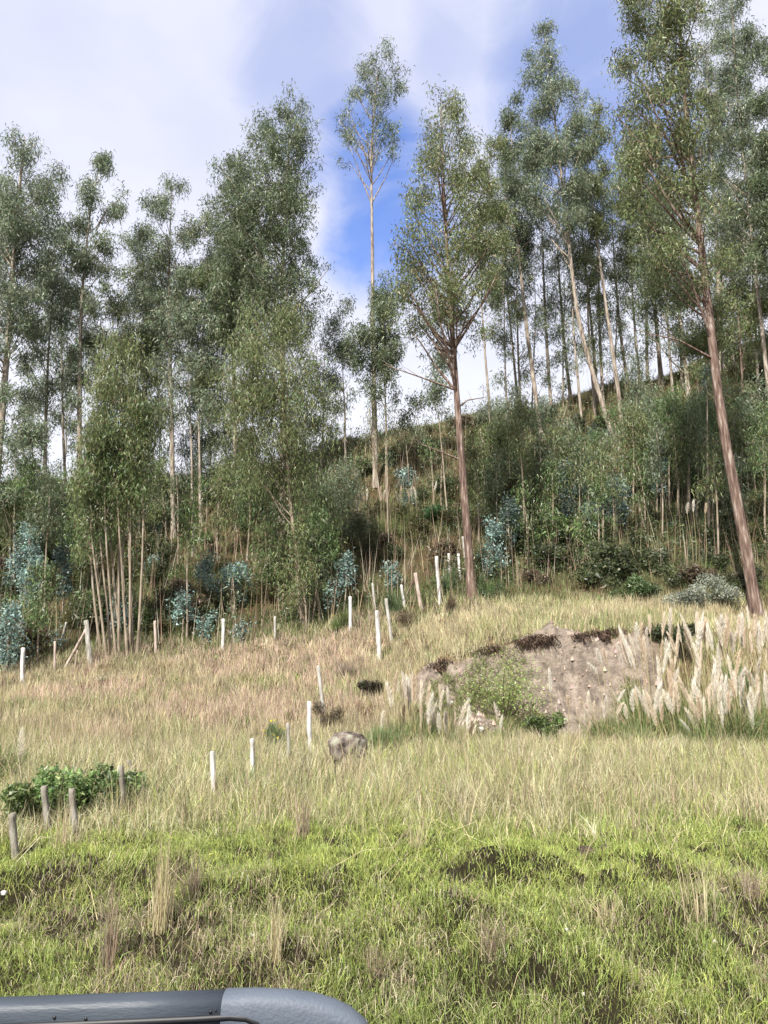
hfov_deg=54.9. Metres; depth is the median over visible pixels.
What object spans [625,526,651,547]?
scrub bush
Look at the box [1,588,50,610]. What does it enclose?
scrub bush
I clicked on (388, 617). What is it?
fence post
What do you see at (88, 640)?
fence post
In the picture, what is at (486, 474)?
scrub bush
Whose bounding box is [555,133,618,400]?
eucalyptus tree
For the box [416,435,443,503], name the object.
sapling
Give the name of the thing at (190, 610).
scrub bush
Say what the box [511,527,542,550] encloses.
scrub bush
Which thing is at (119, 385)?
eucalyptus tree
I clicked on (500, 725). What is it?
pampas grass
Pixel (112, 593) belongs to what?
scrub bush
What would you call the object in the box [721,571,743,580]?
scrub bush
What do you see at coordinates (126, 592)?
scrub bush
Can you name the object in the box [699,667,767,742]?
pampas grass
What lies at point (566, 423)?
sapling
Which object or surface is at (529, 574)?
scrub bush
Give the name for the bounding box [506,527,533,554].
scrub bush
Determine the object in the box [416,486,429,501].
scrub bush
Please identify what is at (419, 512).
scrub bush
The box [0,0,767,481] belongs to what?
sky
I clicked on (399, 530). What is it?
pampas grass
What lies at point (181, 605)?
juvenile eucalyptus
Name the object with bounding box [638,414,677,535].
sapling
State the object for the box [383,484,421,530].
pampas grass
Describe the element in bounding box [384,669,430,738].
pampas grass
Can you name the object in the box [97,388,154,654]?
sapling
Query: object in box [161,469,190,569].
sapling
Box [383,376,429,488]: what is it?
eucalyptus tree
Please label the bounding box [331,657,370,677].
shrub
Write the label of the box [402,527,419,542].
scrub bush
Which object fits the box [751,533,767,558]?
scrub bush
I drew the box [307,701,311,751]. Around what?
fence post
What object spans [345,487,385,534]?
pampas grass
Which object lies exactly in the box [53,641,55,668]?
fence post
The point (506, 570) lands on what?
scrub bush
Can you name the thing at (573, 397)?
scrub bush
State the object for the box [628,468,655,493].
scrub bush
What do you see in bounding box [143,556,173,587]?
scrub bush
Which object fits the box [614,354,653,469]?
sapling
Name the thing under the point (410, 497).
juvenile eucalyptus
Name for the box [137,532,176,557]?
scrub bush
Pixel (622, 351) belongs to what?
slender eucalyptus
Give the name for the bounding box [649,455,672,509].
juvenile eucalyptus
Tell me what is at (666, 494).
scrub bush
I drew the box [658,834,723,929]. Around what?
dry grass bunch
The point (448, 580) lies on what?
shrub
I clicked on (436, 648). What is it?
meadow weeds
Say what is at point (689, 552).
scrub bush
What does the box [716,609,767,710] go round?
pampas grass
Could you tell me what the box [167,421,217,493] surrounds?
sapling
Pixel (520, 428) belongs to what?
sapling
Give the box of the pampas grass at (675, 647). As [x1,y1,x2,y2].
[650,607,731,724]
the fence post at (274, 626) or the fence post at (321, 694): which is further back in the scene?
the fence post at (274, 626)
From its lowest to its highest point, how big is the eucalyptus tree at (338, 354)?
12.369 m
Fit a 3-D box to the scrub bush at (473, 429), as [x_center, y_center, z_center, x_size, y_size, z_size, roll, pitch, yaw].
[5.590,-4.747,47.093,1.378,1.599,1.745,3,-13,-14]
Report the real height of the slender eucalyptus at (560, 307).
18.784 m
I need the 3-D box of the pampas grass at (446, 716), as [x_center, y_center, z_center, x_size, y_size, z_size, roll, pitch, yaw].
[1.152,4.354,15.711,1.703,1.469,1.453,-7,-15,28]
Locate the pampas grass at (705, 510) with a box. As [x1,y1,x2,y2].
[663,500,728,585]
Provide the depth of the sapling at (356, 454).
37.77 m
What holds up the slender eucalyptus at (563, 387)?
on the hillside
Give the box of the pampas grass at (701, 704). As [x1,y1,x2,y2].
[663,667,767,743]
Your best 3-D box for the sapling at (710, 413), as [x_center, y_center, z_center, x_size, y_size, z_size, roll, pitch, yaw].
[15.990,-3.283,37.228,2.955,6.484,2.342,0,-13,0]
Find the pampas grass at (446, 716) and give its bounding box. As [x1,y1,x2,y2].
[414,683,476,746]
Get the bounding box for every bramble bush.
[0,780,41,824]
[30,761,120,818]
[96,769,151,805]
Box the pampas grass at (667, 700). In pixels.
[633,677,730,747]
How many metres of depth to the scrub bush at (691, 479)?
37.13 m
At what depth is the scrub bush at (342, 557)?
32.73 m
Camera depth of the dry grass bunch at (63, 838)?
5.76 m
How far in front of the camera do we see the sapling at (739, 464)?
32.22 m
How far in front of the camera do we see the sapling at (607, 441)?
31.81 m
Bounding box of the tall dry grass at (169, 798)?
[0,710,767,852]
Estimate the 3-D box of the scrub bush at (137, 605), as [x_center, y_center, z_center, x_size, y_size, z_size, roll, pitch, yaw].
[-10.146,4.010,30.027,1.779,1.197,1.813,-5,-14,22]
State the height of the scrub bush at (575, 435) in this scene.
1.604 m
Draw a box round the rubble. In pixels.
[419,620,656,737]
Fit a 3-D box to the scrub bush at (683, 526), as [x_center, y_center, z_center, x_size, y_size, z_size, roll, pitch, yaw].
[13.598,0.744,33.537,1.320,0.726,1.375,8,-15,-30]
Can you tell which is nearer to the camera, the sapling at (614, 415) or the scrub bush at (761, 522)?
the scrub bush at (761, 522)
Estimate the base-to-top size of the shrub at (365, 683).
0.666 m
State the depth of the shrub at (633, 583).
25.46 m
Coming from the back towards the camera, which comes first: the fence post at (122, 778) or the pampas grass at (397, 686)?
the pampas grass at (397, 686)
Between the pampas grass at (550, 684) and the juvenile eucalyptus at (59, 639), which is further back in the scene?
the juvenile eucalyptus at (59, 639)
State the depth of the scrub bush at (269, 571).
31.23 m
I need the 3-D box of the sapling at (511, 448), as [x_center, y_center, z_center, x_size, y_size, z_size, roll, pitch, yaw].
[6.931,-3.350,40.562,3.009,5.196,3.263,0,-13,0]
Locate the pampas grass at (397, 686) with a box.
[376,668,464,746]
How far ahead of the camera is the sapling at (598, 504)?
30.96 m
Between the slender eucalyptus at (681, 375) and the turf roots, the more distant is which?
the slender eucalyptus at (681, 375)
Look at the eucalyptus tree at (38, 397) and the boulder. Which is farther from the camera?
the eucalyptus tree at (38, 397)
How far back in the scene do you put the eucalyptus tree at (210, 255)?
47.05 m
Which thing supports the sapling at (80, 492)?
on the hillside
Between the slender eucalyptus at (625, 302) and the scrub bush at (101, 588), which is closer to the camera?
the scrub bush at (101, 588)
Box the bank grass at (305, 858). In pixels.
[0,782,767,1023]
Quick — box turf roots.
[422,625,676,673]
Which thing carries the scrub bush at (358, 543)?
on the hillside
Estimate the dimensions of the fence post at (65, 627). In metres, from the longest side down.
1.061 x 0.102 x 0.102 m
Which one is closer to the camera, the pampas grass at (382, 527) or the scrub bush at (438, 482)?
the pampas grass at (382, 527)
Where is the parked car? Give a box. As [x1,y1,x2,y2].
[0,987,368,1023]
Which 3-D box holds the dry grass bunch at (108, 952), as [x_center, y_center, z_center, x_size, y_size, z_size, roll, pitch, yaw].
[-1.694,2.437,4.474,0.293,0.690,0.257,10,-16,-37]
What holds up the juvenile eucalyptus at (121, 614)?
on the hillside
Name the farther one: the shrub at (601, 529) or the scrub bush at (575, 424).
the scrub bush at (575, 424)
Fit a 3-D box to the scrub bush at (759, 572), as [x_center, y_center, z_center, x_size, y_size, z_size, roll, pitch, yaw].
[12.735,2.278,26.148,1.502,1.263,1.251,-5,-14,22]
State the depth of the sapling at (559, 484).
35.07 m
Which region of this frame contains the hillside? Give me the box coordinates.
[0,344,767,1023]
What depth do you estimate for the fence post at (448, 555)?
30.76 m
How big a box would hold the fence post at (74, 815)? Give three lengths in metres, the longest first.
0.765 x 0.061 x 0.059 m
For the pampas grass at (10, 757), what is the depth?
9.92 m
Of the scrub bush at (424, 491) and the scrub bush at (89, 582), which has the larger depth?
the scrub bush at (424, 491)
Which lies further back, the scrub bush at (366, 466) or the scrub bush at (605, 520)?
the scrub bush at (366, 466)
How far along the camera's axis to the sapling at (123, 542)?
29.37 m
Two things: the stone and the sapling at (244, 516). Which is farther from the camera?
the sapling at (244, 516)
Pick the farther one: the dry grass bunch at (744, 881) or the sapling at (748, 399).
the sapling at (748, 399)
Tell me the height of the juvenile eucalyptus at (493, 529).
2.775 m
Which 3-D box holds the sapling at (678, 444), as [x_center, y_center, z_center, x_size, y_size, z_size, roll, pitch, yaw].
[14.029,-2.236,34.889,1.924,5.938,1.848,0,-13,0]
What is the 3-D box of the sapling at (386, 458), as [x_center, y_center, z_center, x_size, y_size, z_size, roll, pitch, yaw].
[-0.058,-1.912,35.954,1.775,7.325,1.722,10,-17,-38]
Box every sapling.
[0,453,47,581]
[0,474,39,555]
[0,475,27,577]
[12,554,65,660]
[17,459,72,540]
[21,465,73,619]
[26,475,101,557]
[49,497,140,579]
[54,445,117,658]
[61,432,135,656]
[65,414,114,652]
[65,457,108,646]
[83,388,131,652]
[84,400,138,657]
[88,408,124,645]
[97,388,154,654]
[107,426,154,638]
[118,390,171,655]
[120,463,168,535]
[141,452,183,537]
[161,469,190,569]
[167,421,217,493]
[170,475,208,639]
[188,431,239,510]
[205,460,240,563]
[214,564,246,636]
[219,441,274,518]
[228,455,265,560]
[246,500,309,589]
[252,452,287,538]
[266,521,330,630]
[285,458,342,534]
[287,486,342,620]
[296,519,334,623]
[301,487,349,592]
[309,447,372,550]
[338,444,369,514]
[355,396,382,500]
[364,400,403,533]
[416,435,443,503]
[432,432,457,504]
[454,434,490,542]
[469,416,500,492]
[470,384,510,465]
[477,410,517,500]
[477,449,513,530]
[485,405,532,488]
[492,415,519,497]
[497,384,530,477]
[501,388,541,525]
[504,476,541,558]
[507,432,577,494]
[511,435,546,510]
[517,417,552,493]
[523,392,559,493]
[533,453,566,543]
[534,427,605,514]
[538,420,576,489]
[544,399,581,506]
[556,454,601,544]
[557,424,603,514]
[567,451,606,531]
[571,467,625,549]
[579,430,629,543]
[584,424,615,511]
[593,426,628,543]
[596,396,638,499]
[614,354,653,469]
[615,395,651,518]
[615,413,655,512]
[619,445,657,527]
[621,382,667,442]
[635,413,673,511]
[637,390,686,509]
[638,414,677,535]
[646,399,674,503]
[649,388,691,503]
[651,377,697,449]
[658,404,700,515]
[665,377,754,476]
[668,407,696,499]
[670,391,713,523]
[670,399,711,523]
[677,358,711,474]
[682,386,728,500]
[687,420,723,522]
[689,422,738,557]
[699,410,737,503]
[710,449,755,514]
[712,370,737,428]
[715,370,767,489]
[715,400,758,469]
[722,368,755,491]
[727,376,762,481]
[737,398,767,546]
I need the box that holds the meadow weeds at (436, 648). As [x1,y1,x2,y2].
[3,591,767,801]
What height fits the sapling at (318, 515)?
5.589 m
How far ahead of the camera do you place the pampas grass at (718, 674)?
16.62 m
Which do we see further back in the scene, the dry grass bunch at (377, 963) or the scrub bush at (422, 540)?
the scrub bush at (422, 540)
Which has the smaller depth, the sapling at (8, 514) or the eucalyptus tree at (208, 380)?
the sapling at (8, 514)
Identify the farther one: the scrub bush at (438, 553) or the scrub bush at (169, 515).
the scrub bush at (169, 515)
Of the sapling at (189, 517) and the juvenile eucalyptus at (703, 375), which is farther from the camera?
the juvenile eucalyptus at (703, 375)
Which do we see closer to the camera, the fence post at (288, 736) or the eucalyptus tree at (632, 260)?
the fence post at (288, 736)
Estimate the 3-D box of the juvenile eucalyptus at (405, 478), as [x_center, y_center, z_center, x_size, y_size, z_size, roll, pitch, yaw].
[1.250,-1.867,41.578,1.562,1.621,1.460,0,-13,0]
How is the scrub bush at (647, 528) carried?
on the hillside
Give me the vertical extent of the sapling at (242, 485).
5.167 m
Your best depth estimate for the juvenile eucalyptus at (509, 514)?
31.38 m
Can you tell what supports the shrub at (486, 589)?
on the hillside
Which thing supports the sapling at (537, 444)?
on the hillside
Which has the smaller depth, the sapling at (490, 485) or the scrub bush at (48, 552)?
the sapling at (490, 485)
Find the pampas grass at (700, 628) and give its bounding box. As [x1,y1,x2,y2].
[665,610,764,719]
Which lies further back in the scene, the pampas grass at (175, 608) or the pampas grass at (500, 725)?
the pampas grass at (175, 608)
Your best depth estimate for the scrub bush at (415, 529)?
35.47 m
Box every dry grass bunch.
[46,785,75,853]
[91,864,133,977]
[142,817,190,936]
[162,837,214,900]
[259,887,294,968]
[286,777,315,837]
[362,931,409,980]
[401,810,430,853]
[466,904,517,961]
[574,885,627,932]
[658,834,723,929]
[726,854,766,901]
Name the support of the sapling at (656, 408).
on the hillside
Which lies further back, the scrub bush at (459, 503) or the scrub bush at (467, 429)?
the scrub bush at (467, 429)
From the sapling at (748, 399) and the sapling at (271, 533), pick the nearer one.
the sapling at (271, 533)
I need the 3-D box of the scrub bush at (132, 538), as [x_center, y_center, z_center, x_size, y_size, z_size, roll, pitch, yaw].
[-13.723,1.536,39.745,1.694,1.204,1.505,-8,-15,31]
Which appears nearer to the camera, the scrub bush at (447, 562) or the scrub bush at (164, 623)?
the scrub bush at (164, 623)
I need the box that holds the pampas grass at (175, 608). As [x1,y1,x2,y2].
[156,546,208,623]
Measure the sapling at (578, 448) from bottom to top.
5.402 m
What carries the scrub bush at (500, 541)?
on the hillside
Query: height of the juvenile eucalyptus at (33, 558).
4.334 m
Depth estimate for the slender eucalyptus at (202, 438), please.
47.37 m
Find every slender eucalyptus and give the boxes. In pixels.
[8,373,52,477]
[39,354,85,488]
[82,375,114,442]
[131,341,164,497]
[142,380,178,496]
[182,357,219,476]
[183,371,226,485]
[209,380,239,467]
[221,393,257,490]
[305,365,342,475]
[488,254,525,423]
[489,225,541,411]
[511,248,561,421]
[518,161,566,405]
[529,172,580,398]
[538,235,591,409]
[541,201,594,425]
[565,196,609,415]
[576,185,620,399]
[586,187,639,385]
[589,240,642,398]
[601,180,652,379]
[643,194,690,394]
[657,195,701,391]
[697,195,745,369]
[711,232,754,366]
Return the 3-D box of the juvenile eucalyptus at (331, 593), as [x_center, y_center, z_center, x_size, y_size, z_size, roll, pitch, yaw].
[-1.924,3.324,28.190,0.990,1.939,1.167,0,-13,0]
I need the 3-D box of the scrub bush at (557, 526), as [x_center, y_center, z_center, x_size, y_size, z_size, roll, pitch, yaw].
[7.278,0.828,31.676,2.474,1.832,2.336,2,-13,-8]
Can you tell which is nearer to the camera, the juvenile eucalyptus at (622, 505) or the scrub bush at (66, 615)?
the scrub bush at (66, 615)
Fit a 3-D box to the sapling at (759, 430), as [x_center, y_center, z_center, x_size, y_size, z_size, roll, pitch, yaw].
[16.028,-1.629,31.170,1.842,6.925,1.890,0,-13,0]
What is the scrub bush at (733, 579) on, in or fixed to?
on the hillside
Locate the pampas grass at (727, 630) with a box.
[700,611,766,721]
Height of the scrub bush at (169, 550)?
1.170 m
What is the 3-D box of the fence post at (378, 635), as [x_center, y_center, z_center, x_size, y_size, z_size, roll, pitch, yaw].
[-0.169,3.981,22.848,0.140,1.880,0.150,4,-15,-28]
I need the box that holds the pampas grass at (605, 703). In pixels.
[568,648,658,740]
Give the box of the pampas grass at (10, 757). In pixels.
[0,721,52,785]
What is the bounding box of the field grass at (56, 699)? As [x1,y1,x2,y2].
[0,583,767,753]
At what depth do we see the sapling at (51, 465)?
40.02 m
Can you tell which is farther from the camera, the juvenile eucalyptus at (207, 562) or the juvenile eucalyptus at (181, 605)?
the juvenile eucalyptus at (207, 562)
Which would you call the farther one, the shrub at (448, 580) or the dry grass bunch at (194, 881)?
the shrub at (448, 580)
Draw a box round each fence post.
[9,812,19,859]
[20,647,24,685]
[41,785,51,831]
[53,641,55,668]
[61,622,67,638]
[69,787,78,835]
[84,620,92,665]
[118,765,125,807]
[126,760,134,771]
[153,621,156,652]
[210,751,215,792]
[221,619,224,651]
[250,738,254,780]
[274,616,275,638]
[286,723,289,756]
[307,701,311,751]
[316,665,324,709]
[348,596,351,631]
[371,583,375,610]
[375,610,381,659]
[385,598,392,642]
[400,585,405,606]
[414,572,422,609]
[435,556,440,604]
[447,553,450,571]
[457,554,460,579]
[462,536,464,565]
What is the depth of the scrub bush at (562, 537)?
31.44 m
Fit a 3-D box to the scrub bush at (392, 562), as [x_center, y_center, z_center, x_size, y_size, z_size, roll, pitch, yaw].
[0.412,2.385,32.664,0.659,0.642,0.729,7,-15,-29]
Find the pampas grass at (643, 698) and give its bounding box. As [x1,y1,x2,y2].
[569,673,677,742]
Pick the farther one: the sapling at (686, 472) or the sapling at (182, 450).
the sapling at (182, 450)
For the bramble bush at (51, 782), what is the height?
0.671 m
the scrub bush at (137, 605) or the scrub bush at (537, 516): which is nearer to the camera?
the scrub bush at (137, 605)
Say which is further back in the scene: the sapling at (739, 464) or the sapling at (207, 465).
the sapling at (207, 465)
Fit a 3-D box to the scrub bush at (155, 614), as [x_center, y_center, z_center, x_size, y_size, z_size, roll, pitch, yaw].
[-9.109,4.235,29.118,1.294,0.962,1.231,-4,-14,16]
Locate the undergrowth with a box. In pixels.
[0,329,767,638]
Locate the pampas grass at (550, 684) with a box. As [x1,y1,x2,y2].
[548,668,569,732]
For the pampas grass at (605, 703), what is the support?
on the hillside
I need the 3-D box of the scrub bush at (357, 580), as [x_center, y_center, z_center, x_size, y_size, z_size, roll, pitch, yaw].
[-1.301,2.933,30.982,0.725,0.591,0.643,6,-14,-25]
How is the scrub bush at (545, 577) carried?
on the hillside
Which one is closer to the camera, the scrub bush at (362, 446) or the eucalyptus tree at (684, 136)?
the eucalyptus tree at (684, 136)
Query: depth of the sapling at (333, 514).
30.55 m
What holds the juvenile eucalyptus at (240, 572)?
on the hillside
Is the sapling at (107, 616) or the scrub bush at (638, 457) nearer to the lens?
the sapling at (107, 616)
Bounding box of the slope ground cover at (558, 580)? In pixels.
[0,342,767,667]
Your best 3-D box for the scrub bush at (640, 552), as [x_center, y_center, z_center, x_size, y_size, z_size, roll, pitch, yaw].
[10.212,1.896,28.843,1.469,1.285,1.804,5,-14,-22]
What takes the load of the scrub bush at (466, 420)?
on the hillside
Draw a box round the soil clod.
[577,845,593,856]
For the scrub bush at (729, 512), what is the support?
on the hillside
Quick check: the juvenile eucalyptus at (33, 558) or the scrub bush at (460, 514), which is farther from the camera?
the scrub bush at (460, 514)
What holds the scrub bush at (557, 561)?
on the hillside
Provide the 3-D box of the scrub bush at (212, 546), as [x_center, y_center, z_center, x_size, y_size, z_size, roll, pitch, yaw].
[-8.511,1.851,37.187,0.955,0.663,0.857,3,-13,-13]
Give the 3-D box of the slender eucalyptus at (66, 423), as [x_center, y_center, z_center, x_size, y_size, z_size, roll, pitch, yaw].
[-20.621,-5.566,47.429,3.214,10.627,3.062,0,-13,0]
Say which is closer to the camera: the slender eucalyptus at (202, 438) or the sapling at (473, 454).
the sapling at (473, 454)
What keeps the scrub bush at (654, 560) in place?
on the hillside
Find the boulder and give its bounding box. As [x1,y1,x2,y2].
[328,731,367,764]
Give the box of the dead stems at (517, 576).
[0,349,767,653]
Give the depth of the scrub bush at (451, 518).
36.16 m
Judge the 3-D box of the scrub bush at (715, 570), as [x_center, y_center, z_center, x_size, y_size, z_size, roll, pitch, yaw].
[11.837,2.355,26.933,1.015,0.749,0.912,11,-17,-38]
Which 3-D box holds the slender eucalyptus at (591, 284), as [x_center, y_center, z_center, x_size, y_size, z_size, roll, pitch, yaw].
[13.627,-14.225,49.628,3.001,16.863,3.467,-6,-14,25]
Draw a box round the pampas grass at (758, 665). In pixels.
[734,603,767,719]
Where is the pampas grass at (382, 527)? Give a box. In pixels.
[369,485,402,532]
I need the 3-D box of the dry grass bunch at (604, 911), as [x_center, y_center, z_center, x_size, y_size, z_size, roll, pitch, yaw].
[1.472,2.625,4.951,0.374,0.310,0.441,0,-13,0]
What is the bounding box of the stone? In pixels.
[0,890,7,895]
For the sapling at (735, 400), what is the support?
on the hillside
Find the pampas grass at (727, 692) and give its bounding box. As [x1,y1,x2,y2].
[691,673,767,743]
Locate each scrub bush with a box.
[0,535,15,554]
[0,553,17,573]
[0,567,16,596]
[0,568,22,597]
[0,612,35,663]
[0,618,56,656]
[1,578,26,600]
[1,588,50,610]
[14,607,49,625]
[34,559,82,590]
[36,542,57,562]
[39,626,50,636]
[42,530,67,547]
[58,608,79,629]
[71,586,128,606]
[73,586,134,635]
[81,570,111,588]
[83,557,117,587]
[95,547,137,583]
[99,583,121,593]
[101,586,132,618]
[116,531,146,549]
[121,585,138,600]
[121,598,147,623]
[133,607,167,629]
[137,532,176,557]
[140,615,174,635]
[141,589,190,614]
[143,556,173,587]
[144,544,182,573]
[150,585,179,615]
[159,542,176,556]
[160,498,170,526]
[167,577,189,587]
[169,495,189,510]
[170,581,198,595]
[176,592,217,628]
[180,589,218,629]
[188,600,219,629]
[193,553,231,573]
[195,585,258,612]
[196,530,224,544]
[203,484,232,503]
[206,543,222,551]
[237,512,259,534]
[249,575,284,602]
[257,540,276,556]
[257,564,286,586]
[276,523,307,538]
[283,538,318,568]
[296,572,324,599]
[325,551,355,564]
[327,475,368,500]
[348,576,361,585]
[352,457,371,476]
[354,538,367,547]
[355,444,365,453]
[363,503,380,519]
[372,499,410,517]
[376,530,397,545]
[378,445,396,462]
[378,542,406,561]
[385,559,397,567]
[391,522,415,535]
[392,502,429,518]
[392,503,412,515]
[395,523,421,539]
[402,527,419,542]
[403,511,452,537]
[406,531,426,548]
[413,531,431,547]
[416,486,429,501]
[424,425,443,432]
[426,547,459,569]
[427,536,462,558]
[430,474,456,497]
[431,556,456,567]
[435,507,461,528]
[436,481,473,498]
[444,439,454,447]
[445,417,455,429]
[449,509,473,521]
[454,495,470,512]
[462,414,476,426]
[463,424,471,433]
[463,425,479,442]
[471,457,488,481]
[472,412,494,427]
[473,533,513,561]
[473,551,489,564]
[486,469,521,505]
[489,564,514,577]
[500,506,544,530]
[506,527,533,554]
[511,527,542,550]
[517,530,551,547]
[519,492,547,515]
[519,535,582,566]
[520,568,544,582]
[525,519,575,548]
[526,510,584,544]
[527,494,559,523]
[532,541,565,570]
[533,572,552,587]
[536,549,564,567]
[539,488,581,528]
[545,405,559,416]
[557,411,592,436]
[560,544,584,567]
[563,414,588,431]
[568,537,630,586]
[569,393,591,402]
[569,431,580,443]
[575,555,589,566]
[577,398,590,405]
[577,551,603,566]
[577,560,594,584]
[581,523,618,546]
[582,538,608,558]
[586,557,622,590]
[588,579,602,587]
[590,415,602,427]
[590,419,616,436]
[590,552,646,583]
[592,514,612,527]
[612,506,630,521]
[615,542,641,571]
[619,440,654,470]
[623,383,643,399]
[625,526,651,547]
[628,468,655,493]
[629,546,672,573]
[633,514,661,528]
[637,549,667,575]
[638,521,680,542]
[641,498,674,520]
[647,548,673,576]
[648,482,672,503]
[663,570,686,589]
[666,522,697,531]
[670,546,694,565]
[671,498,699,522]
[673,561,708,586]
[680,471,724,493]
[682,552,699,566]
[689,525,724,553]
[690,361,710,377]
[697,546,709,563]
[700,567,721,580]
[703,505,750,536]
[714,502,752,522]
[720,363,739,382]
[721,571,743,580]
[722,573,745,591]
[723,563,767,591]
[724,519,762,546]
[743,357,764,382]
[743,495,767,520]
[748,492,767,511]
[751,514,767,544]
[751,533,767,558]
[752,384,766,401]
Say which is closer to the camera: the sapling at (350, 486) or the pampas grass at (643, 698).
the pampas grass at (643, 698)
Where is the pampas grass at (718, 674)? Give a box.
[688,639,766,741]
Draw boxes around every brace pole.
[64,629,84,666]
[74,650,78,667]
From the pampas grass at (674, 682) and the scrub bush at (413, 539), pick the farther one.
the scrub bush at (413, 539)
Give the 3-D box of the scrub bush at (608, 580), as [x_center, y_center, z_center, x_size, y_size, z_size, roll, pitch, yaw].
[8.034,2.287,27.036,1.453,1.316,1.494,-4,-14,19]
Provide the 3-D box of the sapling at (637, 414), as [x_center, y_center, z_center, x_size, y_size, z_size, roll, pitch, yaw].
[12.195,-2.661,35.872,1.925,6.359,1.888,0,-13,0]
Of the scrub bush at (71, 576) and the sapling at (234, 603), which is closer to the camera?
the sapling at (234, 603)
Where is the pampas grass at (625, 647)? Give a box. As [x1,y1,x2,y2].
[587,615,673,732]
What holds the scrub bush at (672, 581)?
on the hillside
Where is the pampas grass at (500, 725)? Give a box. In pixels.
[482,701,528,741]
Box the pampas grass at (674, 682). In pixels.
[656,641,745,730]
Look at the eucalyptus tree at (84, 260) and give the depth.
41.76 m
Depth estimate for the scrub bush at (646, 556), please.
28.61 m
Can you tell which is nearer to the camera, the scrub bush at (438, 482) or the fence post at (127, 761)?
the fence post at (127, 761)
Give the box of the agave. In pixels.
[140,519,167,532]
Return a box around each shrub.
[68,599,110,631]
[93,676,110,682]
[133,605,168,631]
[260,716,285,749]
[312,699,347,727]
[328,606,348,629]
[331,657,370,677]
[347,509,381,562]
[353,678,383,694]
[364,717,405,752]
[383,585,405,614]
[392,609,417,627]
[420,501,454,522]
[437,645,560,717]
[440,562,459,590]
[446,594,457,613]
[475,568,504,597]
[520,710,567,740]
[596,522,608,536]
[607,573,662,600]
[621,687,667,713]
[644,620,696,646]
[661,582,708,607]
[685,572,744,608]
[700,553,730,576]
[716,658,763,692]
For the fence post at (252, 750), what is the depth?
10.05 m
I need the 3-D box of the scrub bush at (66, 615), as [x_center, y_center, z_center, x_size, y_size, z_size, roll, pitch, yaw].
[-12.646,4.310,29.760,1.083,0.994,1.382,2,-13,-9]
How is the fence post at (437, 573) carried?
on the hillside
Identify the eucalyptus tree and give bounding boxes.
[0,121,75,480]
[0,357,55,581]
[8,247,78,515]
[22,208,104,506]
[45,149,131,543]
[66,323,177,653]
[97,243,181,524]
[101,224,175,504]
[117,170,213,538]
[143,284,235,557]
[168,200,228,521]
[187,149,279,509]
[191,78,335,522]
[194,287,351,626]
[311,290,365,470]
[333,34,415,487]
[339,269,418,501]
[381,74,526,599]
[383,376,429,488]
[414,351,454,517]
[466,129,522,457]
[474,154,534,399]
[487,89,545,440]
[500,14,619,450]
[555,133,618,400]
[563,70,626,438]
[588,0,764,618]
[606,111,684,386]
[606,118,672,378]
[623,173,711,400]
[667,234,744,550]
[685,0,760,373]
[687,0,767,393]
[711,242,767,431]
[715,154,767,410]
[729,28,767,306]
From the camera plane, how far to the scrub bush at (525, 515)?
33.87 m
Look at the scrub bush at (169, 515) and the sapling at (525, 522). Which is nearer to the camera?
the sapling at (525, 522)
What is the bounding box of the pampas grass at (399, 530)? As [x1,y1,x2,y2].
[393,486,421,538]
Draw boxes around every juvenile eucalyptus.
[0,594,29,674]
[2,520,47,610]
[13,642,40,661]
[43,624,69,648]
[44,534,75,608]
[104,596,136,631]
[143,553,159,568]
[165,585,198,636]
[188,606,219,642]
[192,549,218,590]
[202,556,256,613]
[230,613,255,643]
[321,573,345,614]
[333,547,358,610]
[379,560,403,589]
[393,464,418,489]
[399,488,417,507]
[476,515,510,578]
[497,491,522,560]
[554,457,593,522]
[577,424,613,494]
[580,501,605,538]
[601,473,631,535]
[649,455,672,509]
[691,363,723,437]
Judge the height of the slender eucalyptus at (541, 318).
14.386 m
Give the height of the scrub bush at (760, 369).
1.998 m
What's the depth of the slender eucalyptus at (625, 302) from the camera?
51.29 m
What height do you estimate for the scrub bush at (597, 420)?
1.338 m
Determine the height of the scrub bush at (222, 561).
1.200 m
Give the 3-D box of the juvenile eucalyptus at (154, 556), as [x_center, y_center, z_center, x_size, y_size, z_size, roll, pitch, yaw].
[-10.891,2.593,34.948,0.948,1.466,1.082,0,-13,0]
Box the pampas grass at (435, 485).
[421,482,449,509]
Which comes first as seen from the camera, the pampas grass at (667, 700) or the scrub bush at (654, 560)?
the pampas grass at (667, 700)
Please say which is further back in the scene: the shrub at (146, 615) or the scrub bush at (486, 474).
the scrub bush at (486, 474)
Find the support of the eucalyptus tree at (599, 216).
on the hillside
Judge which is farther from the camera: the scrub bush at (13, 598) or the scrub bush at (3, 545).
the scrub bush at (3, 545)
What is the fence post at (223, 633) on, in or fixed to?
on the hillside
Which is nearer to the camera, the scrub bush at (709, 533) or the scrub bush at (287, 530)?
the scrub bush at (709, 533)
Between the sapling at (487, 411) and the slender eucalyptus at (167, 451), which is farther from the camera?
the slender eucalyptus at (167, 451)
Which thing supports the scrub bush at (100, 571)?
on the hillside
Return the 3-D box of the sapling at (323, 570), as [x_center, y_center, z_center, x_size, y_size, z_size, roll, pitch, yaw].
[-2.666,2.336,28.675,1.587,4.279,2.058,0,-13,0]

